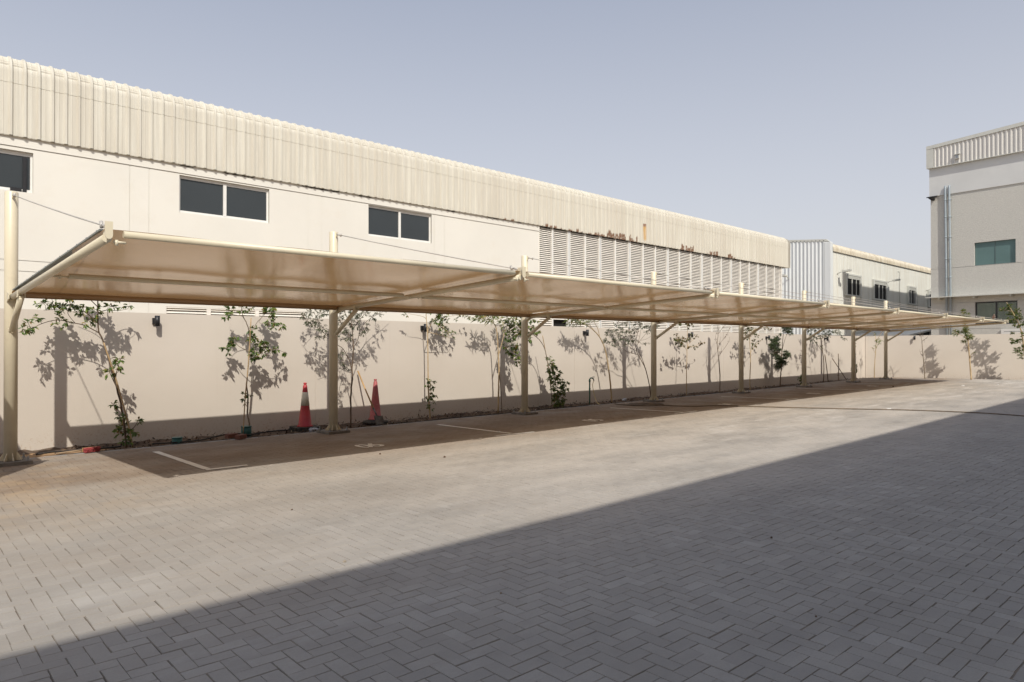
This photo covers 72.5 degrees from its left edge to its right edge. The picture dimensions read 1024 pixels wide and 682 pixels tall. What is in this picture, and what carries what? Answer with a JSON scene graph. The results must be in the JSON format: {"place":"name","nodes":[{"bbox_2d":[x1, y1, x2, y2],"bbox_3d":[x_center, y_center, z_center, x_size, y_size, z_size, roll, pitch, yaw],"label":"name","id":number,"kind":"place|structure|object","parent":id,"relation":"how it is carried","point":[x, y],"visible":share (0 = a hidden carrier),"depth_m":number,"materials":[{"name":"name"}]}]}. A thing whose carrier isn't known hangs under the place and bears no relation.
{"place":"outdoors","nodes":[
{"label":"outdoors","id":0,"kind":"place"},
{"bbox_2d":[0,377,871,456],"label":"soil strip","id":1,"kind":"object","parent":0,"point":[26,452],"visible":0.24,"depth_m":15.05,"materials":[{"name":"brown soil"}]},
{"bbox_2d":[21,449,108,457],"bbox_3d":[-7.132,1.771,10.817,2.000,0.090,1.240,0,0,-44],"label":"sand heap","id":2,"kind":"object","parent":1,"relation":"on","point":[41,455],"visible":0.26,"depth_m":10.67,"materials":[{"name":"brown sand"}]},
{"bbox_2d":[36,446,121,454],"bbox_3d":[-6.717,1.695,10.869,1.157,0.046,0.028,0,0,-44],"label":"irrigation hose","id":3,"kind":"object","parent":2,"relation":"on","point":[75,449],"visible":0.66,"depth_m":10.72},
{"bbox_2d":[18,299,143,447],"bbox_3d":[-6.918,0.329,11.322,1.789,2.952,0.700,0,0,-44],"label":"young tree","id":4,"kind":"object","parent":1,"relation":"on","point":[62,307],"visible":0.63,"depth_m":11.48,"materials":[{"name":"green plant"}]},
{"bbox_2d":[103,342,133,446],"bbox_3d":[-6.559,0.910,11.649,0.467,1.773,0.025,0,0,-44],"label":"garden stake","id":5,"kind":"object","parent":4,"relation":"attached to","point":[119,391],"visible":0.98,"depth_m":11.65,"materials":[{"name":"brown wood"}]},
{"bbox_2d":[172,437,182,443],"bbox_3d":[-5.738,1.722,11.975,0.172,0.150,0.170,0,0,-44],"label":"valve box","id":6,"kind":"object","parent":1,"relation":"on","point":[177,439],"visible":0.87,"depth_m":11.91,"materials":[{"name":"teal plastic"}]},
{"bbox_2d":[152,429,287,443],"bbox_3d":[-5.126,1.698,12.465,2.390,0.089,0.024,0,0,-44],"label":"irrigation hose","id":7,"kind":"object","parent":1,"relation":"on","point":[217,436],"visible":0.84,"depth_m":12.29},
{"bbox_2d":[225,433,237,438],"bbox_3d":[-4.963,1.676,12.372,0.100,0.075,0.200,0,0,35],"label":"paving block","id":8,"kind":"object","parent":1,"relation":"on","point":[229,435],"depth_m":12.31,"materials":[{"name":"red brick"}]},
{"bbox_2d":[241,425,251,436],"bbox_3d":[-5.016,1.704,13.195,0.193,0.200,0.191,0,0,-44],"label":"valve box","id":9,"kind":"object","parent":1,"relation":"on","point":[247,429],"visible":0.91,"depth_m":13.13,"materials":[{"name":"teal plastic"}]},
{"bbox_2d":[243,318,251,433],"bbox_3d":[-4.968,0.647,13.108,0.167,2.162,0.022,0,0,-44],"label":"garden stake","id":10,"kind":"object","parent":1,"relation":"on","point":[247,376],"visible":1,"depth_m":13.10,"materials":[{"name":"brown wood"}]},
{"bbox_2d":[219,306,286,425],"bbox_3d":[-4.913,0.478,13.353,1.462,2.676,0.607,0,0,-44],"label":"young tree","id":11,"kind":"object","parent":1,"relation":"on","point":[261,342],"visible":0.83,"depth_m":13.26,"materials":[{"name":"green plant"}]},
{"bbox_2d":[288,383,321,431],"bbox_3d":[-4.207,1.330,14.209,0.570,0.970,0.570,0,0,-44],"label":"traffic cone","id":12,"kind":"object","parent":1,"relation":"on","point":[304,423],"visible":0.97,"depth_m":14.13,"materials":[{"name":"red plastic"}]},
{"bbox_2d":[309,427,318,431],"bbox_3d":[-3.937,1.778,13.895,0.239,0.137,0.181,0,0,-44],"label":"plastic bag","id":13,"kind":"object","parent":1,"relation":"on","point":[312,429],"visible":0.57,"depth_m":13.82,"materials":[{"name":"grey plastic"}]},
{"bbox_2d":[299,309,383,427],"bbox_3d":[-3.329,0.415,14.695,2.378,2.816,0.915,0,0,-44],"label":"young tree","id":14,"kind":"object","parent":1,"relation":"on","point":[350,325],"visible":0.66,"depth_m":14.36,"materials":[{"name":"green plant"}]},
{"bbox_2d":[357,371,383,425],"bbox_3d":[-3.109,1.250,15.166,0.862,1.192,0.126,0,0,38],"label":"shovel","id":15,"kind":"object","parent":1,"relation":"on","point":[379,419],"visible":0.88,"depth_m":14.96,"materials":[{"name":"brown wood"}]},
{"bbox_2d":[362,379,387,423],"bbox_3d":[-3.010,1.322,15.398,0.570,0.970,0.567,0,0,-44],"label":"traffic cone","id":16,"kind":"object","parent":1,"relation":"on","point":[375,403],"visible":0.76,"depth_m":15.32,"materials":[{"name":"plastic"}]},
{"bbox_2d":[402,313,470,417],"bbox_3d":[-1.703,0.509,16.569,2.060,2.657,0.600,0,0,-44],"label":"young tree","id":17,"kind":"object","parent":1,"relation":"on","point":[440,318],"visible":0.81,"depth_m":16.40,"materials":[{"name":"green plant"}]},
{"bbox_2d":[52,380,843,455],"bbox_3d":[4.404,1.811,21.646,32.141,0.057,0.360,0,0,-45],"label":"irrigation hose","id":18,"kind":"object","parent":1,"relation":"on","point":[284,434],"visible":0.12,"depth_m":11.96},
{"bbox_2d":[139,385,793,447],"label":"curb","id":19,"kind":"structure","parent":1,"relation":"on","point":[500,413],"depth_m":16.99,"materials":[{"name":"grey concrete"}]},
{"bbox_2d":[470,315,518,412],"bbox_3d":[-0.428,0.509,17.739,1.801,2.666,0.704,0,0,-44],"label":"young tree","id":20,"kind":"object","parent":1,"relation":"on","point":[513,321],"visible":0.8,"depth_m":17.75,"materials":[{"name":"green plant"}]},
{"bbox_2d":[499,372,502,412],"bbox_3d":[-0.281,1.319,17.671,0.112,1.071,0.020,0,0,-44],"label":"garden stake","id":21,"kind":"object","parent":1,"relation":"on","point":[500,391],"visible":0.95,"depth_m":17.66,"materials":[{"name":"brown wood"}]},
{"bbox_2d":[502,313,552,407],"bbox_3d":[0.339,0.517,18.425,0.694,2.656,1.886,0,0,33],"label":"young tree","id":22,"kind":"object","parent":1,"relation":"on","point":[515,336],"visible":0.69,"depth_m":18.07,"materials":[{"name":"green plant"}]},
{"bbox_2d":[544,356,569,406],"bbox_3d":[1.299,1.149,19.144,1.278,1.512,0.601,0,0,-44],"label":"leafy shrub","id":23,"kind":"object","parent":1,"relation":"on","point":[558,403],"visible":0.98,"depth_m":18.99,"materials":[{"name":"green plant"}]},
{"bbox_2d":[563,319,612,401],"bbox_3d":[2.318,0.501,20.098,2.114,2.715,0.614,0,0,-37],"label":"young tree","id":24,"kind":"object","parent":1,"relation":"on","point":[580,322],"visible":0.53,"depth_m":20.20,"materials":[{"name":"green plant"}]},
{"bbox_2d":[589,377,593,404],"bbox_3d":[2.324,1.450,20.337,0.199,0.830,0.060,0,0,-19],"label":"standpipe","id":25,"kind":"object","parent":1,"relation":"on","point":[589,387],"visible":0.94,"depth_m":20.30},
{"bbox_2d":[602,321,658,396],"bbox_3d":[3.598,0.506,21.419,2.737,2.717,0.903,0,0,-36],"label":"young tree","id":26,"kind":"object","parent":1,"relation":"on","point":[621,332],"visible":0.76,"depth_m":21.51,"materials":[{"name":"green plant"}]},
{"bbox_2d":[673,323,704,395],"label":"young tree","id":27,"kind":"object","parent":1,"relation":"on","point":[678,340],"visible":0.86,"depth_m":23.57,"materials":[{"name":"green plant"}]},
{"bbox_2d":[714,325,730,391],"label":"bare sapling","id":28,"kind":"object","parent":1,"relation":"on","point":[720,353],"visible":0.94,"depth_m":25.15,"materials":[{"name":"brown plant"}]},
{"bbox_2d":[744,327,771,389],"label":"young tree","id":29,"kind":"object","parent":1,"relation":"on","point":[745,333],"visible":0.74,"depth_m":26.66,"materials":[{"name":"green plant"}]},
{"bbox_2d":[767,327,794,386],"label":"young tree","id":30,"kind":"object","parent":1,"relation":"on","point":[780,361],"visible":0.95,"depth_m":28.42,"materials":[{"name":"green plant"}]},
{"bbox_2d":[806,325,846,382],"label":"young tree","id":31,"kind":"object","parent":1,"relation":"on","point":[824,334],"visible":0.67,"depth_m":31.23,"materials":[{"name":"green plant"}]},
{"bbox_2d":[30,378,862,458],"bbox_3d":[3.467,1.822,20.500,41.406,0.108,0.492,0,0,-45],"label":"paving edge","id":32,"kind":"object","parent":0,"point":[354,428],"visible":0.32,"depth_m":12.91,"materials":[{"name":"concrete"}]},
{"bbox_2d":[56,446,100,453],"bbox_3d":[-6.585,1.666,10.632,0.578,0.084,0.175,0,0,-44],"label":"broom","id":33,"kind":"object","parent":32,"relation":"on","point":[91,449],"visible":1,"depth_m":10.67,"materials":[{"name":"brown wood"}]},
{"bbox_2d":[235,434,246,439],"bbox_3d":[-4.749,1.675,12.241,0.100,0.075,0.200,0,0,15],"label":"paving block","id":34,"kind":"object","parent":32,"relation":"on","point":[240,436],"depth_m":12.18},
{"bbox_2d":[0,377,1023,681],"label":"paving","id":35,"kind":"structure","parent":0,"point":[622,519],"depth_m":5.67,"materials":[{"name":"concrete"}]},
{"bbox_2d":[154,451,246,469],"bbox_3d":[-4.564,1.700,10.146,0.567,0.001,2.224,0,0,-44],"label":"parking line","id":36,"kind":"object","parent":35,"relation":"on","point":[183,460],"visible":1,"depth_m":9.69,"materials":[{"name":"paint"}]},
{"bbox_2d":[355,444,383,447],"bbox_3d":[-2.333,1.707,11.426,0.427,0.001,0.415,0,0,-44],"label":"bay number","id":37,"kind":"object","parent":35,"relation":"on","point":[370,445],"visible":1,"depth_m":11.42,"materials":[{"name":"paint"}]},
{"bbox_2d":[437,424,529,435],"bbox_3d":[-0.676,1.720,13.701,0.917,0.001,2.282,0,0,-44],"label":"parking line","id":38,"kind":"object","parent":35,"relation":"on","point":[486,430],"visible":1,"depth_m":13.43,"materials":[{"name":"paint"}]},
{"bbox_2d":[0,191,1007,466],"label":"parking canopy","id":39,"kind":"object","parent":35,"relation":"on","point":[106,261],"visible":1,"depth_m":10.71,"materials":[{"name":"beige fabric"}]},
{"bbox_2d":[620,408,695,413],"bbox_3d":[3.554,1.744,17.786,0.952,0.001,2.134,0,0,-44],"label":"parking line","id":40,"kind":"object","parent":35,"relation":"on","point":[657,410],"visible":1,"depth_m":17.26,"materials":[{"name":"paint"}]},
{"bbox_2d":[615,403,1023,415],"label":"drainage channel","id":41,"kind":"object","parent":35,"relation":"on","point":[644,404],"visible":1,"depth_m":18.20,"materials":[{"name":"grey concrete"}]},
{"bbox_2d":[850,338,856,372],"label":"dying sapling","id":42,"kind":"object","parent":35,"relation":"on","point":[855,356],"visible":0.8,"depth_m":33.28,"materials":[{"name":"brown plant"}]},
{"bbox_2d":[870,332,881,377],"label":"young tree","id":43,"kind":"object","parent":35,"relation":"on","point":[878,342],"visible":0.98,"depth_m":35.21,"materials":[{"name":"green plant"}]},
{"bbox_2d":[919,330,928,378],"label":"bare sapling","id":44,"kind":"object","parent":35,"relation":"on","point":[923,355],"visible":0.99,"depth_m":34.19,"materials":[{"name":"brown plant"}]},
{"bbox_2d":[951,308,975,379],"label":"young tree","id":45,"kind":"object","parent":35,"relation":"on","point":[967,335],"visible":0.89,"depth_m":33.27,"materials":[{"name":"green plant"}]},
{"bbox_2d":[999,302,1023,359],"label":"young tree","id":46,"kind":"object","parent":35,"relation":"on","point":[1013,313],"visible":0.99,"depth_m":32.35,"materials":[{"name":"green plant"}]},
{"bbox_2d":[0,386,1023,681],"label":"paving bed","id":47,"kind":"object","parent":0,"point":[408,616],"visible":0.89,"depth_m":4.12,"materials":[{"name":"grey sand"}]},
{"bbox_2d":[0,0,1023,267],"label":"sky","id":48,"kind":"structure","parent":0,"point":[787,119],"materials":[{"name":"blue"}]},
{"bbox_2d":[782,239,930,335],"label":"warehouse","id":49,"kind":"structure","parent":0,"point":[817,265],"depth_m":54.26,"materials":[{"name":"white metal"}]},
{"bbox_2d":[844,273,862,296],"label":"window","id":50,"kind":"structure","parent":49,"relation":"in","point":[852,282],"depth_m":54.39,"materials":[{"name":"black glass"}]},
{"bbox_2d":[872,279,888,300],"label":"window","id":51,"kind":"structure","parent":49,"relation":"in","point":[879,287],"depth_m":58.46,"materials":[{"name":"black glass"}]},
{"bbox_2d":[907,286,917,304],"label":"window","id":52,"kind":"structure","parent":49,"relation":"in","point":[911,290],"depth_m":64.14,"materials":[{"name":"black glass"}]},
{"bbox_2d":[927,290,930,307],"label":"window","id":53,"kind":"structure","parent":49,"relation":"in","point":[928,291],"depth_m":67.70,"materials":[{"name":"white glass"}]},
{"label":"ground","id":54,"kind":"structure","parent":0,"visible":0},
{"bbox_2d":[0,56,789,333],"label":"warehouse","id":55,"kind":"structure","parent":54,"relation":"on","point":[125,157],"depth_m":19.27,"materials":[{"name":"beige paint"}]},
{"bbox_2d":[0,149,32,192],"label":"window","id":56,"kind":"structure","parent":55,"relation":"in","point":[15,166],"depth_m":14.98,"materials":[{"name":"black glass"}]},
{"bbox_2d":[179,175,267,222],"bbox_3d":[-7.423,-3.628,18.069,2.298,0.918,0.056,0,0,-44],"label":"window","id":57,"kind":"structure","parent":55,"relation":"in","point":[196,196],"depth_m":18.02,"materials":[{"name":"black glass"}]},
{"bbox_2d":[368,205,429,242],"bbox_3d":[-3.512,-3.622,21.822,2.358,0.928,0.056,0,0,-44],"label":"window","id":58,"kind":"structure","parent":55,"relation":"in","point":[382,222],"depth_m":21.78,"materials":[{"name":"black glass"}]},
{"bbox_2d":[0,308,865,453],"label":"boundary wall","id":59,"kind":"structure","parent":54,"relation":"on","point":[183,375],"depth_m":14.78,"materials":[{"name":"paint"}]},
{"bbox_2d":[152,316,159,325],"bbox_3d":[-6.400,-0.361,12.579,0.090,0.188,0.188,0,0,-44],"label":"wall light","id":60,"kind":"object","parent":59,"relation":"attached to","point":[156,320],"visible":1,"depth_m":12.52,"materials":[{"name":"black metal"}]},
{"bbox_2d":[420,324,426,331],"bbox_3d":[-2.098,-0.312,16.707,0.090,0.188,0.188,0,0,-44],"label":"wall light","id":61,"kind":"object","parent":59,"relation":"attached to","point":[424,327],"visible":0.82,"depth_m":16.64,"materials":[{"name":"black metal"}]},
{"bbox_2d":[583,330,588,335],"bbox_3d":[2.209,-0.245,20.839,0.090,0.188,0.188,0,0,-44],"label":"wall light","id":62,"kind":"object","parent":59,"relation":"attached to","point":[586,332],"visible":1,"depth_m":20.77,"materials":[{"name":"black metal"}]},
{"bbox_2d":[855,327,930,335],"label":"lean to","id":63,"kind":"object","parent":54,"relation":"on","point":[913,332],"visible":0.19,"depth_m":53.94,"materials":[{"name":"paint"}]},
{"bbox_2d":[865,334,1023,379],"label":"boundary wall","id":64,"kind":"structure","parent":54,"relation":"on","point":[993,356],"depth_m":34.77,"materials":[{"name":"paint"}]},
{"bbox_2d":[925,121,1023,334],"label":"office block","id":65,"kind":"structure","parent":54,"relation":"on","point":[976,190],"depth_m":43.70,"materials":[{"name":"beige paint"}]},
{"bbox_2d":[975,239,1015,265],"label":"window","id":66,"kind":"structure","parent":65,"relation":"in","point":[1002,251],"depth_m":43.09,"materials":[{"name":"teal glass"}]},
{"bbox_2d":[976,301,1016,323],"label":"window","id":67,"kind":"structure","parent":65,"relation":"in","point":[983,309],"depth_m":43.09,"materials":[{"name":"green glass"}]}
]}

